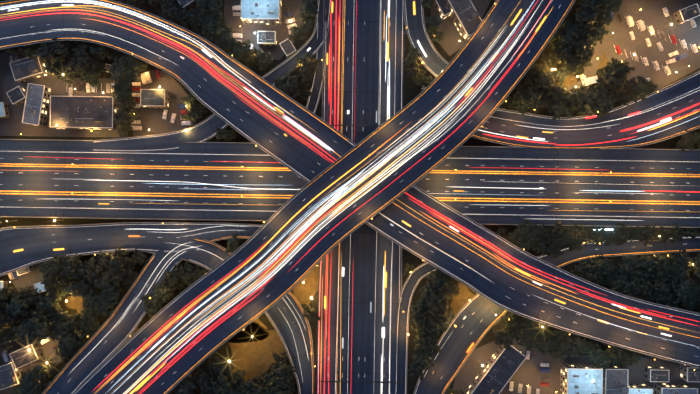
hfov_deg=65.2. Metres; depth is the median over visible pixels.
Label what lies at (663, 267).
tree
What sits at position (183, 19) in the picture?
tree
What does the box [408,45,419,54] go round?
tree
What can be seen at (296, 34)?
tree
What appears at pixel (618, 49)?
parked car
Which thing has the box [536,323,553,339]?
tree
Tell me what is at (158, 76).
parked car
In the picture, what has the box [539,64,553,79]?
lawn
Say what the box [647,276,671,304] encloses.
tree
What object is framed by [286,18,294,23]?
parked car
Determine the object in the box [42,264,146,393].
ramp road barrier
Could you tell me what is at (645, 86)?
tree
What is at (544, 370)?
parked car
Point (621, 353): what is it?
tree
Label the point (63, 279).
tree
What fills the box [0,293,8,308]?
tree
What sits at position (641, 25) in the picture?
parked car
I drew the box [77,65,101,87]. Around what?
tree
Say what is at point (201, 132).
ramp road
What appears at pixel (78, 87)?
parked car
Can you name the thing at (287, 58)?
ramp road barrier
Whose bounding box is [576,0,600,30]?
tree
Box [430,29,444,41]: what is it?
tree
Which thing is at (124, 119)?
tree
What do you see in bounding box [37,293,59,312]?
tree
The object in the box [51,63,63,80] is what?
tree
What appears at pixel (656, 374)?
building
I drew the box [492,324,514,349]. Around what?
tree
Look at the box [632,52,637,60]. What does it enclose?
parked car
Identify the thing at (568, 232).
tree
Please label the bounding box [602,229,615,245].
tree
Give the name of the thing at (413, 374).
tree
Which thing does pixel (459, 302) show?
dirt ground
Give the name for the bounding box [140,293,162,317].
tree
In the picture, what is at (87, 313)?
tree
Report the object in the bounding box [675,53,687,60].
parked car
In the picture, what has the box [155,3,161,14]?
tree
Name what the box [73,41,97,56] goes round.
tree
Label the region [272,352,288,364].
tree
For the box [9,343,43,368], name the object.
building
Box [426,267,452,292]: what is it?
tree
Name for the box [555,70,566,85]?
tree
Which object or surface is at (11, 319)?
tree
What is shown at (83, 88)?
parked car
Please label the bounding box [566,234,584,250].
tree
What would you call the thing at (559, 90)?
tree
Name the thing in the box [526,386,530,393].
parked car
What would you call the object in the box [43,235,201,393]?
ramp road
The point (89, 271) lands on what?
tree
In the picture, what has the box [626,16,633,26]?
parked car
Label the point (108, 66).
shed
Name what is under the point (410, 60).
tree
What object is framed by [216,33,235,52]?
tree
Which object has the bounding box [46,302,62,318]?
tree
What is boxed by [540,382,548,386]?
parked car
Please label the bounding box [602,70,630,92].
tree
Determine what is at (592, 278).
tree
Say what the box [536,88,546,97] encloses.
tree
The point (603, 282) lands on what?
tree
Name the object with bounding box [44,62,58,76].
tree
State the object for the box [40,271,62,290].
tree
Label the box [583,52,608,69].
lawn
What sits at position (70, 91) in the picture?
parked car
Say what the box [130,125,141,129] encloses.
parked car
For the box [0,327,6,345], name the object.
tree
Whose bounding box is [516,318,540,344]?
tree
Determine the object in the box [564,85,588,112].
tree
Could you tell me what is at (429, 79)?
tree
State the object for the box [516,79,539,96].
tree
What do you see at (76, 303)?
lawn
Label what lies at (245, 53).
tree
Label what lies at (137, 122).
parked car
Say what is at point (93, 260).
tree
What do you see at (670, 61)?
parked car
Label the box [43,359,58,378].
tree
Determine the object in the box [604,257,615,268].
tree
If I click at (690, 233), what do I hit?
tree
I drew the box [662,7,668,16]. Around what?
parked car
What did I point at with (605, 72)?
tree
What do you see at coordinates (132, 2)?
tree
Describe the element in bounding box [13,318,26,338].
tree
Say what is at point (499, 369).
building
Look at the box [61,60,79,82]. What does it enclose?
tree
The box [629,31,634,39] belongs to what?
parked car
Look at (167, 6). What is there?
tree
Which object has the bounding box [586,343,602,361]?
tree
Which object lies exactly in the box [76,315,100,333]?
tree
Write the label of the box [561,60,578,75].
tree
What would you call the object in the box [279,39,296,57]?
building
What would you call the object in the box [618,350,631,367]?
tree
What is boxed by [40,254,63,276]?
tree
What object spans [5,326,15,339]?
tree
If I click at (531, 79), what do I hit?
tree
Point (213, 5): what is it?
tree
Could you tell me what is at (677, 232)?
tree
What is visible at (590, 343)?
tree
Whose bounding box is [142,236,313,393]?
ramp road
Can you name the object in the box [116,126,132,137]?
tree
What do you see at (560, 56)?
tree
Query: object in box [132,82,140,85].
parked car
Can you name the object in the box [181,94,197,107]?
tree
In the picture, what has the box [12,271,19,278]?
parked car
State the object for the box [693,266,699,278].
tree
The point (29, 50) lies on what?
tree
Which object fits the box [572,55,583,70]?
tree
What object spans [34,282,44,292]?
building
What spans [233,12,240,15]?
parked car
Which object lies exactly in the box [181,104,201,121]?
tree
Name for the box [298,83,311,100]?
tree
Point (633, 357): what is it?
tree
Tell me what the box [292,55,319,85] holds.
tree
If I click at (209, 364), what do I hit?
tree
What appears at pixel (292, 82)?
tree
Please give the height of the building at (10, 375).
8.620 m
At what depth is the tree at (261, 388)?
268.00 m
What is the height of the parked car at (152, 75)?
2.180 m
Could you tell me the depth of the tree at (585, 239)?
272.79 m
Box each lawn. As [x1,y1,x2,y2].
[65,296,84,313]
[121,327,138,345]
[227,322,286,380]
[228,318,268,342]
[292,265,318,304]
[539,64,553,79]
[558,74,576,87]
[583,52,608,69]
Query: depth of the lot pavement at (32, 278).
279.72 m
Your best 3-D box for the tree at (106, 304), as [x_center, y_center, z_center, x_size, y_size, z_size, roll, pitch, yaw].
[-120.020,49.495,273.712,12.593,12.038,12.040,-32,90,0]
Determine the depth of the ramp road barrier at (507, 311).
278.72 m
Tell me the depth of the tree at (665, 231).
271.21 m
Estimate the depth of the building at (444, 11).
273.61 m
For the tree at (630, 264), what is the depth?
269.89 m
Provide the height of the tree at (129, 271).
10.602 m
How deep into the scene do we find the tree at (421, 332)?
271.19 m
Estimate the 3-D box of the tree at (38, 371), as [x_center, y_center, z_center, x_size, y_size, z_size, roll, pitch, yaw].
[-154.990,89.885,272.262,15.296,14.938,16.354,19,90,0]
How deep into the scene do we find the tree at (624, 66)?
269.81 m
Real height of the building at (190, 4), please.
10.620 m
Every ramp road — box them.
[0,222,261,274]
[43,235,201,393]
[93,0,330,151]
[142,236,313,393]
[306,21,325,112]
[395,263,434,393]
[404,0,448,76]
[414,236,699,393]
[419,72,699,148]
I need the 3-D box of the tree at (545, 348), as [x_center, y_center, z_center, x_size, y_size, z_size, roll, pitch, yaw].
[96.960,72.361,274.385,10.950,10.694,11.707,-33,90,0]
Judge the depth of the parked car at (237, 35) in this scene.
277.55 m
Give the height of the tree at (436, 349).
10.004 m
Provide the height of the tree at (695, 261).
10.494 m
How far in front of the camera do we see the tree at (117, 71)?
268.08 m
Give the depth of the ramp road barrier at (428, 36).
277.95 m
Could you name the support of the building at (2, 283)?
on the ground at (412, 90)
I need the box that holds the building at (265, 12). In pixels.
[241,0,281,24]
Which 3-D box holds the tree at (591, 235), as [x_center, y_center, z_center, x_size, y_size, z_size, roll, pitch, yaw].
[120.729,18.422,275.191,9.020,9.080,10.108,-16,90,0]
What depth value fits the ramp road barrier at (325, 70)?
278.70 m
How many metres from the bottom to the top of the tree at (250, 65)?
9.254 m
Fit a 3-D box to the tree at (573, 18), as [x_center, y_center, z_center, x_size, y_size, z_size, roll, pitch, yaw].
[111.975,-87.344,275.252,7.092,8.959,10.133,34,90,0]
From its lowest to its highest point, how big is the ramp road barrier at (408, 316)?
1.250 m
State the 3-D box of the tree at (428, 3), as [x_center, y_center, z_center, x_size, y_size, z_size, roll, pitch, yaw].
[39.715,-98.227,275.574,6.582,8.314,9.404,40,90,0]
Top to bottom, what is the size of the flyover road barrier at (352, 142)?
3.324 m
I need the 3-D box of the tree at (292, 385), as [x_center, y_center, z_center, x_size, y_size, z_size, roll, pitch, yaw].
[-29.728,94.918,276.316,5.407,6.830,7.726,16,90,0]
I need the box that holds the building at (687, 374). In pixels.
[680,364,699,381]
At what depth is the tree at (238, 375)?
271.33 m
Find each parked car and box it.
[2,350,10,361]
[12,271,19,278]
[40,337,50,344]
[48,345,56,352]
[69,87,72,95]
[76,83,80,91]
[81,83,85,91]
[86,83,90,92]
[106,83,110,92]
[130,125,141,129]
[131,120,140,123]
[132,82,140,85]
[132,87,140,90]
[132,93,139,96]
[141,73,147,83]
[145,71,151,82]
[149,70,155,80]
[155,69,160,78]
[162,109,167,118]
[170,113,175,122]
[178,104,185,108]
[181,121,192,125]
[232,5,240,10]
[232,33,242,38]
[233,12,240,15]
[233,29,241,32]
[284,12,292,17]
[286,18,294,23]
[509,381,513,390]
[518,384,522,392]
[526,351,529,359]
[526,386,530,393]
[530,352,535,360]
[539,367,549,372]
[540,363,548,366]
[540,377,548,381]
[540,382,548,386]
[615,45,621,54]
[617,13,623,22]
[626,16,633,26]
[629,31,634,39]
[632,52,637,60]
[637,20,645,30]
[643,57,648,65]
[645,38,650,46]
[648,26,654,34]
[653,61,659,70]
[656,42,662,51]
[659,30,665,39]
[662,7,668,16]
[664,65,670,74]
[666,58,675,63]
[668,51,678,56]
[670,35,676,43]
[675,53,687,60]
[681,40,686,48]
[689,19,696,27]
[692,44,697,52]
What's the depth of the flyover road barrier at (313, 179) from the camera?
259.85 m
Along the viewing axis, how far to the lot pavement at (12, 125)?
279.72 m
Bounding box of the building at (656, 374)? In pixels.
[645,366,669,381]
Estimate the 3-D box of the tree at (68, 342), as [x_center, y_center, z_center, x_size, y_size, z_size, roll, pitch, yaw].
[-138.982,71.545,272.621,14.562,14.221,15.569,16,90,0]
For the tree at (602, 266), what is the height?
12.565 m
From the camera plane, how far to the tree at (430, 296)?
268.51 m
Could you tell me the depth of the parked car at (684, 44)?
278.83 m
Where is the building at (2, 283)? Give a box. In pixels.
[0,281,7,288]
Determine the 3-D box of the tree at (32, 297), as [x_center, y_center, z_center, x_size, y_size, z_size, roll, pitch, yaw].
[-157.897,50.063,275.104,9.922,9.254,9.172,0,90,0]
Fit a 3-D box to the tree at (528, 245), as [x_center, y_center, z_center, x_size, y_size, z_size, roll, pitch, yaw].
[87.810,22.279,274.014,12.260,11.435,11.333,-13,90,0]
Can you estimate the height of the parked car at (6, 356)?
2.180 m
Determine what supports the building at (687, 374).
on the lot pavement at (527, 372)
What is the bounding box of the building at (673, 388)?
[654,383,697,393]
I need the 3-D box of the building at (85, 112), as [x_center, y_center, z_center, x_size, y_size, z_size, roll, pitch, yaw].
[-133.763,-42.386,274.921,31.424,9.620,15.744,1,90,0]
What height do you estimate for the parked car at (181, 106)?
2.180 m
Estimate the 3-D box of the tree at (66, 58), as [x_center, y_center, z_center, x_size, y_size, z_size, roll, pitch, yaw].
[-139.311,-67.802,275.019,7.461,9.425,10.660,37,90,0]
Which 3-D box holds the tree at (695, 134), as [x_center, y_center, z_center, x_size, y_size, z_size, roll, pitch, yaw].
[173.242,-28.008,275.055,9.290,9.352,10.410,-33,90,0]
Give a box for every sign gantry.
[314,377,401,382]
[331,124,380,126]
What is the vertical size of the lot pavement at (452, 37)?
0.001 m
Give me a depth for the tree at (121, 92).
268.69 m
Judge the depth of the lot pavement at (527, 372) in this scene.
279.71 m
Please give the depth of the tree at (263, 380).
272.27 m
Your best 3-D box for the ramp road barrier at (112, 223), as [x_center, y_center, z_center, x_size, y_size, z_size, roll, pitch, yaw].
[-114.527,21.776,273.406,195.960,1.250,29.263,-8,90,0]
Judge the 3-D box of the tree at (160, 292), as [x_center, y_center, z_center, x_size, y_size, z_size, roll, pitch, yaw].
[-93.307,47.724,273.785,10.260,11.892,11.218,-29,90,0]
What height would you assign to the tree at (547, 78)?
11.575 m
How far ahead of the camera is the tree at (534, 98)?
268.97 m
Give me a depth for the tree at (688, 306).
272.10 m
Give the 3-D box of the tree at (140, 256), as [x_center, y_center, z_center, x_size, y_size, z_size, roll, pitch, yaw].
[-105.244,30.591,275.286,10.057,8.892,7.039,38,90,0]
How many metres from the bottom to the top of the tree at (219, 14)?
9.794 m
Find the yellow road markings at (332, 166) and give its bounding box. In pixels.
[0,0,699,393]
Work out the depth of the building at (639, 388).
272.61 m
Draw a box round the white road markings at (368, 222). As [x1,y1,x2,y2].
[0,0,699,393]
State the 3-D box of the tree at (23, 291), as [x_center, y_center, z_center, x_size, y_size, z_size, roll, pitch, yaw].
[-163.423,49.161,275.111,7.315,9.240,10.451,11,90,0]
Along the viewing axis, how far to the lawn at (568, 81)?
279.72 m
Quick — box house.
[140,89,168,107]
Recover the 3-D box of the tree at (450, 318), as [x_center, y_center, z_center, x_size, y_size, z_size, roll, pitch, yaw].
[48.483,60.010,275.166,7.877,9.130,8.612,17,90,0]
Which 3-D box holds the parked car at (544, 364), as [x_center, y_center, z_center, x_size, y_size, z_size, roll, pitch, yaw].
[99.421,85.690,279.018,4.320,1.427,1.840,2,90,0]
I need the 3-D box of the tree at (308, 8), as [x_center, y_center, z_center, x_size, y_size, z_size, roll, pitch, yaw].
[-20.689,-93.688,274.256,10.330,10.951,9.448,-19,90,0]
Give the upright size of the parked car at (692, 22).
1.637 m
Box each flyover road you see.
[0,0,699,367]
[74,0,574,393]
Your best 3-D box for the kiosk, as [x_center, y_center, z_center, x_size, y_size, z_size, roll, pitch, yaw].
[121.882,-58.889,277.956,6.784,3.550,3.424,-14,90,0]
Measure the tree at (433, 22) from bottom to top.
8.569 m
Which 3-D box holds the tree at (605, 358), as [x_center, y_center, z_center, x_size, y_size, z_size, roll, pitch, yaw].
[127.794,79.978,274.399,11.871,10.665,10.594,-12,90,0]
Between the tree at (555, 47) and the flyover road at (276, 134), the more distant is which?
the tree at (555, 47)
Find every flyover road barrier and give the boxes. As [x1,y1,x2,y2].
[0,0,699,367]
[72,0,575,393]
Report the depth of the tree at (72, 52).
270.42 m
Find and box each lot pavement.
[0,53,126,137]
[0,330,60,393]
[7,263,43,290]
[134,70,195,136]
[224,0,302,59]
[430,0,490,55]
[453,337,699,393]
[563,26,610,99]
[603,0,699,90]
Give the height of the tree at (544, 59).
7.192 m
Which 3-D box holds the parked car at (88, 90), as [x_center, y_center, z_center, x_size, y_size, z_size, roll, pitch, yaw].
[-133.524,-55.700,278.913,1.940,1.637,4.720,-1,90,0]
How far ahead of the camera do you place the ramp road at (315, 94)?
279.65 m
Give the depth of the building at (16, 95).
275.61 m
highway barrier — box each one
[0,139,699,227]
[322,0,405,301]
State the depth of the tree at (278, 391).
269.21 m
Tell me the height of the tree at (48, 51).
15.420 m
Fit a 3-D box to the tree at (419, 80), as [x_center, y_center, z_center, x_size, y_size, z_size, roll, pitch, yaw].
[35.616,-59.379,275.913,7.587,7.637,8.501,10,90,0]
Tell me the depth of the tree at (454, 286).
270.53 m
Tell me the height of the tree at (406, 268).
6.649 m
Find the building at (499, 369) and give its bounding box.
[465,344,526,393]
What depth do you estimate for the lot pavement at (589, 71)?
279.71 m
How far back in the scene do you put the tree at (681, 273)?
269.60 m
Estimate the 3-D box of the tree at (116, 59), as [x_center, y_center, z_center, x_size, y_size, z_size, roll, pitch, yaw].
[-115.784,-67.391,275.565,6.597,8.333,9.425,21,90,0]
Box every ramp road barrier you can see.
[0,222,259,275]
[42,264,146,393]
[182,0,331,130]
[189,239,302,393]
[305,21,326,113]
[399,262,435,393]
[403,0,448,76]
[413,236,699,393]
[422,71,699,148]
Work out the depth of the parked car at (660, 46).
278.69 m
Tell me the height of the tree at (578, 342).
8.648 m
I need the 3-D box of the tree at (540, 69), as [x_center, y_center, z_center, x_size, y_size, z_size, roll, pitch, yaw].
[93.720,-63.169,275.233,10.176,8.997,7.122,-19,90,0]
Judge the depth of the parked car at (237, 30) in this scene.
278.70 m
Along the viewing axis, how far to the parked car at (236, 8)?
277.57 m
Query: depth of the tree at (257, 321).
279.72 m
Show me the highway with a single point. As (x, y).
(197, 181)
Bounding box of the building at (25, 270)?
[16,265,33,275]
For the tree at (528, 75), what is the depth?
273.17 m
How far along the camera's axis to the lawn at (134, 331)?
279.72 m
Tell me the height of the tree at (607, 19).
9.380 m
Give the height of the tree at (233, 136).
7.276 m
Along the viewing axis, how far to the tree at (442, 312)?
269.70 m
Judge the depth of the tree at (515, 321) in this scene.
270.58 m
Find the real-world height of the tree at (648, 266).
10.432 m
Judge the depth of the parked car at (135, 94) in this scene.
278.68 m
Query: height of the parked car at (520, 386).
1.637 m
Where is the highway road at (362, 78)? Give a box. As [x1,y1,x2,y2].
[316,0,403,393]
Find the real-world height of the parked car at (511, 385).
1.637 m
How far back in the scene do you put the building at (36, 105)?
273.61 m
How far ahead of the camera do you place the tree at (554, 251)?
270.50 m
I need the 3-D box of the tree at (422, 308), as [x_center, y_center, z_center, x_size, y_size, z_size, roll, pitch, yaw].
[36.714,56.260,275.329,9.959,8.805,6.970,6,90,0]
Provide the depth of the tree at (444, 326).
272.11 m
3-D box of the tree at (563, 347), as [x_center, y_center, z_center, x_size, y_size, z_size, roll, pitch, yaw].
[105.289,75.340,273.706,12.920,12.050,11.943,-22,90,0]
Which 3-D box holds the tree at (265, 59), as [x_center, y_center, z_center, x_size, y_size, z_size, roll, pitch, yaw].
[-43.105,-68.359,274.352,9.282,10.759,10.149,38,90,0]
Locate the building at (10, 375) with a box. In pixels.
[0,362,23,389]
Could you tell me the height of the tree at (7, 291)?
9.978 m
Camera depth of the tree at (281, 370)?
270.60 m
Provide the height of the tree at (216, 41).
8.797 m
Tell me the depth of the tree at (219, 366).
269.91 m
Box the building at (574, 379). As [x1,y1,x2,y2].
[560,363,602,393]
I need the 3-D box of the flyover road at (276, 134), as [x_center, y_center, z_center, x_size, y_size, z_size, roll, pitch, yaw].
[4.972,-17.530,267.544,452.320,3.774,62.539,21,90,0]
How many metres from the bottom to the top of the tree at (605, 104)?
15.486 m
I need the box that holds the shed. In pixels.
[105,64,112,73]
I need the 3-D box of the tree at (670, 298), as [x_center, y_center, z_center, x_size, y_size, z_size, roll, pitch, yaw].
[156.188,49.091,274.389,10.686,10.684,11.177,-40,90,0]
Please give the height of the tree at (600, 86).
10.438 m
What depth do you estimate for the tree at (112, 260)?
267.83 m
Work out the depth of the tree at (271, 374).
273.11 m
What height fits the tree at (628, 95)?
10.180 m
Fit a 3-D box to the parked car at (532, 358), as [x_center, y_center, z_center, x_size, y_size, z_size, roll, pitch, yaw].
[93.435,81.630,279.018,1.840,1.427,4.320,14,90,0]
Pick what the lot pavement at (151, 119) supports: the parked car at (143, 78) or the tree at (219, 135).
the parked car at (143, 78)
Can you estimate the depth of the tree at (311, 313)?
271.90 m
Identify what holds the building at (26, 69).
on the lot pavement at (12, 125)
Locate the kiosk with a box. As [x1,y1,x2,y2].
[581,76,597,85]
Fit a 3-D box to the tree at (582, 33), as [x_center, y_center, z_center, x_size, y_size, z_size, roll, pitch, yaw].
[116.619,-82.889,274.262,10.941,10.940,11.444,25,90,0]
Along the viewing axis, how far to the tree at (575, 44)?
271.24 m
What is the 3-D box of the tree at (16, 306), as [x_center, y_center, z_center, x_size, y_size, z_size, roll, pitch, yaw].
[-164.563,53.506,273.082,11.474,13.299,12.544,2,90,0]
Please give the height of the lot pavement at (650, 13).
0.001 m
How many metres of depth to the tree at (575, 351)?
271.58 m
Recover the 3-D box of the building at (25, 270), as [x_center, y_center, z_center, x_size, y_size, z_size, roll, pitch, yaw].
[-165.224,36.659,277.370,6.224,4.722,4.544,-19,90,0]
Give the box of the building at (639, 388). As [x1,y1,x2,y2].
[628,384,652,393]
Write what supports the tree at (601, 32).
on the ground at (412, 90)
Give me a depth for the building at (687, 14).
274.61 m
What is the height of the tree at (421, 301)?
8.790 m
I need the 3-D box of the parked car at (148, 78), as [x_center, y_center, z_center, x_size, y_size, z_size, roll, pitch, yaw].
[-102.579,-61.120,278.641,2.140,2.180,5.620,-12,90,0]
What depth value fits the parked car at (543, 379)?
278.70 m
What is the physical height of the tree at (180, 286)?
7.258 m
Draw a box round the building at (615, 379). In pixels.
[598,364,628,393]
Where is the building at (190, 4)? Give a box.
[178,0,196,10]
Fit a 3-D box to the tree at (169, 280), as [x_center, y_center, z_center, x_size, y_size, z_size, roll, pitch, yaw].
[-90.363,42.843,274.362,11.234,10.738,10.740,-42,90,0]
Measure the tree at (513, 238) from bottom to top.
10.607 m
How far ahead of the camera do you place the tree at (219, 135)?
272.62 m
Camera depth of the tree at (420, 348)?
270.15 m
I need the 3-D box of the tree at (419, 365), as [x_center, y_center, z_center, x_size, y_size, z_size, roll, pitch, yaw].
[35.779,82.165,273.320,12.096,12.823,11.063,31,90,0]
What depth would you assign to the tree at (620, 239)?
270.43 m
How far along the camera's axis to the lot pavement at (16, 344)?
279.72 m
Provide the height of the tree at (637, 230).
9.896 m
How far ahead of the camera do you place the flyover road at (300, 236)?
260.74 m
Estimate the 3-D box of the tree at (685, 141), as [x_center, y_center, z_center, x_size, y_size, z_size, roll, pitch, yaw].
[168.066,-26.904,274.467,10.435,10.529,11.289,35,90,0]
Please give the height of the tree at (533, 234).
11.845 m
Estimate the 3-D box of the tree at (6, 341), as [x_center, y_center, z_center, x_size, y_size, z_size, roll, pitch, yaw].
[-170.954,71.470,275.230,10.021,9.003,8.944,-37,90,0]
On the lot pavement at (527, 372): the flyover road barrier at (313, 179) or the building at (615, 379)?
the building at (615, 379)
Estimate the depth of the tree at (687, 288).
268.42 m
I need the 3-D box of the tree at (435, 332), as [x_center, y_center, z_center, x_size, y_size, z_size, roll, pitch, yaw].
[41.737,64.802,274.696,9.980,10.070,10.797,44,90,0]
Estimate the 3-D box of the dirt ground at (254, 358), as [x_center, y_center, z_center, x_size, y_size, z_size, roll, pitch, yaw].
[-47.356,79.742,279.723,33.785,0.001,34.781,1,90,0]
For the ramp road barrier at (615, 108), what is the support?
on the ramp road at (645, 126)
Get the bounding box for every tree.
[0,284,17,302]
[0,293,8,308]
[0,308,8,328]
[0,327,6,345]
[1,333,16,349]
[4,311,22,328]
[4,316,19,330]
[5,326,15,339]
[6,46,28,58]
[6,292,28,316]
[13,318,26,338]
[16,285,30,301]
[17,364,50,393]
[19,311,50,344]
[20,306,34,317]
[23,43,40,58]
[26,288,42,305]
[35,301,47,313]
[37,37,70,63]
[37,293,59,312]
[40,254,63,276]
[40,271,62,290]
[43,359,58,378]
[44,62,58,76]
[44,286,61,301]
[44,318,59,341]
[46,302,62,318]
[50,311,70,323]
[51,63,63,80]
[54,326,84,356]
[54,342,75,363]
[57,311,83,332]
[59,54,72,65]
[59,274,68,285]
[59,284,68,296]
[60,253,81,275]
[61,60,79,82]
[63,281,80,297]
[65,44,98,73]
[66,45,75,58]
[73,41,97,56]
[75,260,91,278]
[75,329,93,340]
[76,279,94,297]
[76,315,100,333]
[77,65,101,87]
[80,262,102,284]
[80,289,101,311]
[80,300,98,321]
[85,254,98,268]
[88,43,112,59]
[95,59,106,74]
[95,272,122,298]
[96,251,106,261]
[96,308,113,316]
[97,284,119,309]
[98,246,131,279]
[108,47,116,59]
[109,62,139,90]
[112,77,133,102]
[113,50,123,59]
[113,55,122,65]
[113,107,138,131]
[114,95,135,111]
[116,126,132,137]
[118,53,145,71]
[122,259,137,278]
[122,274,135,288]
[126,0,145,6]
[131,248,148,265]
[140,61,149,71]
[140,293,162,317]
[152,284,173,302]
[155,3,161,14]
[159,271,178,294]
[161,0,186,22]
[171,264,185,278]
[171,373,197,393]
[174,7,189,28]
[176,275,185,290]
[180,272,197,284]
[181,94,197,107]
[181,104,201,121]
[184,262,195,273]
[193,101,207,115]
[193,364,214,386]
[195,0,222,13]
[195,264,208,278]
[197,27,204,36]
[198,375,214,393]
[199,351,217,370]
[202,15,223,41]
[209,9,224,20]
[209,35,221,44]
[209,355,234,374]
[211,371,238,393]
[214,20,227,28]
[214,371,221,384]
[215,127,232,140]
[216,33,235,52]
[220,24,233,40]
[224,128,237,141]
[225,233,240,253]
[228,39,256,62]
[228,369,245,385]
[235,376,260,393]
[241,56,256,69]
[246,382,276,393]
[256,48,273,70]
[256,377,268,387]
[263,371,274,381]
[265,383,289,393]
[271,361,295,384]
[271,374,292,390]
[272,71,300,98]
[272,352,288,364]
[284,379,295,391]
[288,24,307,40]
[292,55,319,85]
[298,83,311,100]
[299,0,317,18]
[302,19,313,34]
[302,52,317,67]
[303,304,321,321]
[401,263,414,275]
[403,53,421,68]
[406,66,422,79]
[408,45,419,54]
[408,308,430,331]
[408,368,423,380]
[409,303,419,319]
[409,351,434,372]
[413,71,426,86]
[413,342,430,361]
[414,327,435,346]
[416,292,428,306]
[417,306,431,317]
[419,285,447,308]
[420,0,434,8]
[422,75,432,85]
[424,319,443,339]
[425,16,441,32]
[425,337,440,358]
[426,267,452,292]
[427,299,453,319]
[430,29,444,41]
[434,317,448,331]
[443,312,454,325]
[445,278,460,299]
[445,388,463,393]
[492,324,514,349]
[496,225,506,237]
[500,100,514,109]
[501,312,522,334]
[504,229,522,246]
[505,88,527,114]
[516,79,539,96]
[516,219,543,242]
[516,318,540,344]
[517,231,538,251]
[517,328,539,350]
[524,76,540,88]
[524,88,543,112]
[525,70,537,81]
[527,63,546,77]
[534,70,557,95]
[534,222,548,241]
[534,239,548,254]
[535,332,554,354]
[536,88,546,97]
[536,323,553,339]
[539,52,552,65]
[541,239,563,257]
[544,226,555,233]
[546,86,566,102]
[549,39,565,53]
[549,99,571,118]
[550,221,579,250]
[550,334,573,359]
[552,25,579,48]
[552,329,568,341]
[553,47,573,66]
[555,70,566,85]
[556,90,570,106]
[559,19,578,35]
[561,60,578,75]
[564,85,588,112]
[565,36,579,53]
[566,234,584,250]
[567,12,576,24]
[570,261,591,278]
[570,333,581,349]
[570,340,580,356]
[571,223,587,238]
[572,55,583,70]
[573,37,594,64]
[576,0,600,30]
[577,22,592,39]
[578,89,613,118]
[582,232,589,245]
[582,257,596,265]
[583,61,592,66]
[584,30,596,46]
[584,224,599,242]
[584,264,606,284]
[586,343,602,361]
[587,77,608,95]
[587,340,596,351]
[592,24,608,43]
[592,254,614,278]
[593,15,602,25]
[594,12,613,26]
[595,227,611,244]
[595,349,617,368]
[598,62,620,79]
[598,276,608,285]
[599,0,622,12]
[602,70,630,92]
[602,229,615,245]
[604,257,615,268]
[607,57,634,78]
[608,344,627,366]
[609,266,631,282]
[610,275,631,293]
[612,222,632,245]
[617,86,638,105]
[617,255,639,275]
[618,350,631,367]
[623,350,641,364]
[626,271,651,296]
[628,225,643,241]
[629,75,657,102]
[633,256,644,267]
[637,256,656,278]
[639,223,656,245]
[641,277,653,284]
[641,289,655,301]
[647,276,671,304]
[651,252,679,278]
[652,224,672,242]
[652,290,675,305]
[663,253,679,269]
[665,294,678,307]
[666,224,684,241]
[668,278,699,304]
[670,248,691,267]
[672,263,690,280]
[675,129,696,151]
[680,302,697,310]
[683,225,699,238]
[687,278,699,292]
[690,254,699,272]
[691,131,699,150]
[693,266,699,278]
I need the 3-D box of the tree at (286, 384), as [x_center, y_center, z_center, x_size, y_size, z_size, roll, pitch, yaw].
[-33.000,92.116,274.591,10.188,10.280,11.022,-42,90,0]
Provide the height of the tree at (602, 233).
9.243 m
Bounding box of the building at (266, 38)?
[257,31,276,45]
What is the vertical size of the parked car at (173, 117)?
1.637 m
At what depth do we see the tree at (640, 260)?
272.16 m
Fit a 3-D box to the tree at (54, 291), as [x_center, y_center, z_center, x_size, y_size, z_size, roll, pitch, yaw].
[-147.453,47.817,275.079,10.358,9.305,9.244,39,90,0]
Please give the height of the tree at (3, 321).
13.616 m
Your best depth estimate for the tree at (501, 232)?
273.74 m
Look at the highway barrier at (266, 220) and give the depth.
271.78 m
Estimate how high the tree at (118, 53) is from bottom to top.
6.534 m
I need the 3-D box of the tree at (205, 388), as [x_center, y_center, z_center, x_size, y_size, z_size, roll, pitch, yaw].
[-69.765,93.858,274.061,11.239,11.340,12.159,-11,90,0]
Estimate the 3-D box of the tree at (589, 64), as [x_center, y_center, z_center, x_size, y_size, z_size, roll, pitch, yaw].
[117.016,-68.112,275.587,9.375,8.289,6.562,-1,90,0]
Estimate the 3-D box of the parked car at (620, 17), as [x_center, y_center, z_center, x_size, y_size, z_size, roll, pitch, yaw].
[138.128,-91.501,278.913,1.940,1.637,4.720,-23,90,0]
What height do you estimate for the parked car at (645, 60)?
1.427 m
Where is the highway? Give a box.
[0,139,699,227]
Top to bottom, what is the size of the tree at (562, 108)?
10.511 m
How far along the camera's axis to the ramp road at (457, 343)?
279.67 m
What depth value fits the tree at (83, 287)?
270.97 m
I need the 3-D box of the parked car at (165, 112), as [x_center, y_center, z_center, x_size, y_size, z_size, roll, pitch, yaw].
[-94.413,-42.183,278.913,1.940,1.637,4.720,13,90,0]
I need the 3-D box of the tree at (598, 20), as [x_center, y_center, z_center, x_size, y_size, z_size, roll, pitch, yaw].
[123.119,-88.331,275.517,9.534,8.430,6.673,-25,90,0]
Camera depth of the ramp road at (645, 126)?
272.67 m
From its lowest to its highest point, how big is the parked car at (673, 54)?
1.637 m
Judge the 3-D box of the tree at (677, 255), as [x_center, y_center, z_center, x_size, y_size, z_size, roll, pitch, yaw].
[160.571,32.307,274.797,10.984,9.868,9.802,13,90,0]
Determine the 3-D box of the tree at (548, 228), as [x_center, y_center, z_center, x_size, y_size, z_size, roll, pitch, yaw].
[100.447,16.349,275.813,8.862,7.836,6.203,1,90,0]
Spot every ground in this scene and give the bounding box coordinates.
[0,0,699,393]
[450,283,474,315]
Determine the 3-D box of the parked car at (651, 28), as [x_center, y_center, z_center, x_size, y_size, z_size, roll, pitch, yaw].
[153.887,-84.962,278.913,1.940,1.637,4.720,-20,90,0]
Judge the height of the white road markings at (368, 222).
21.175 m

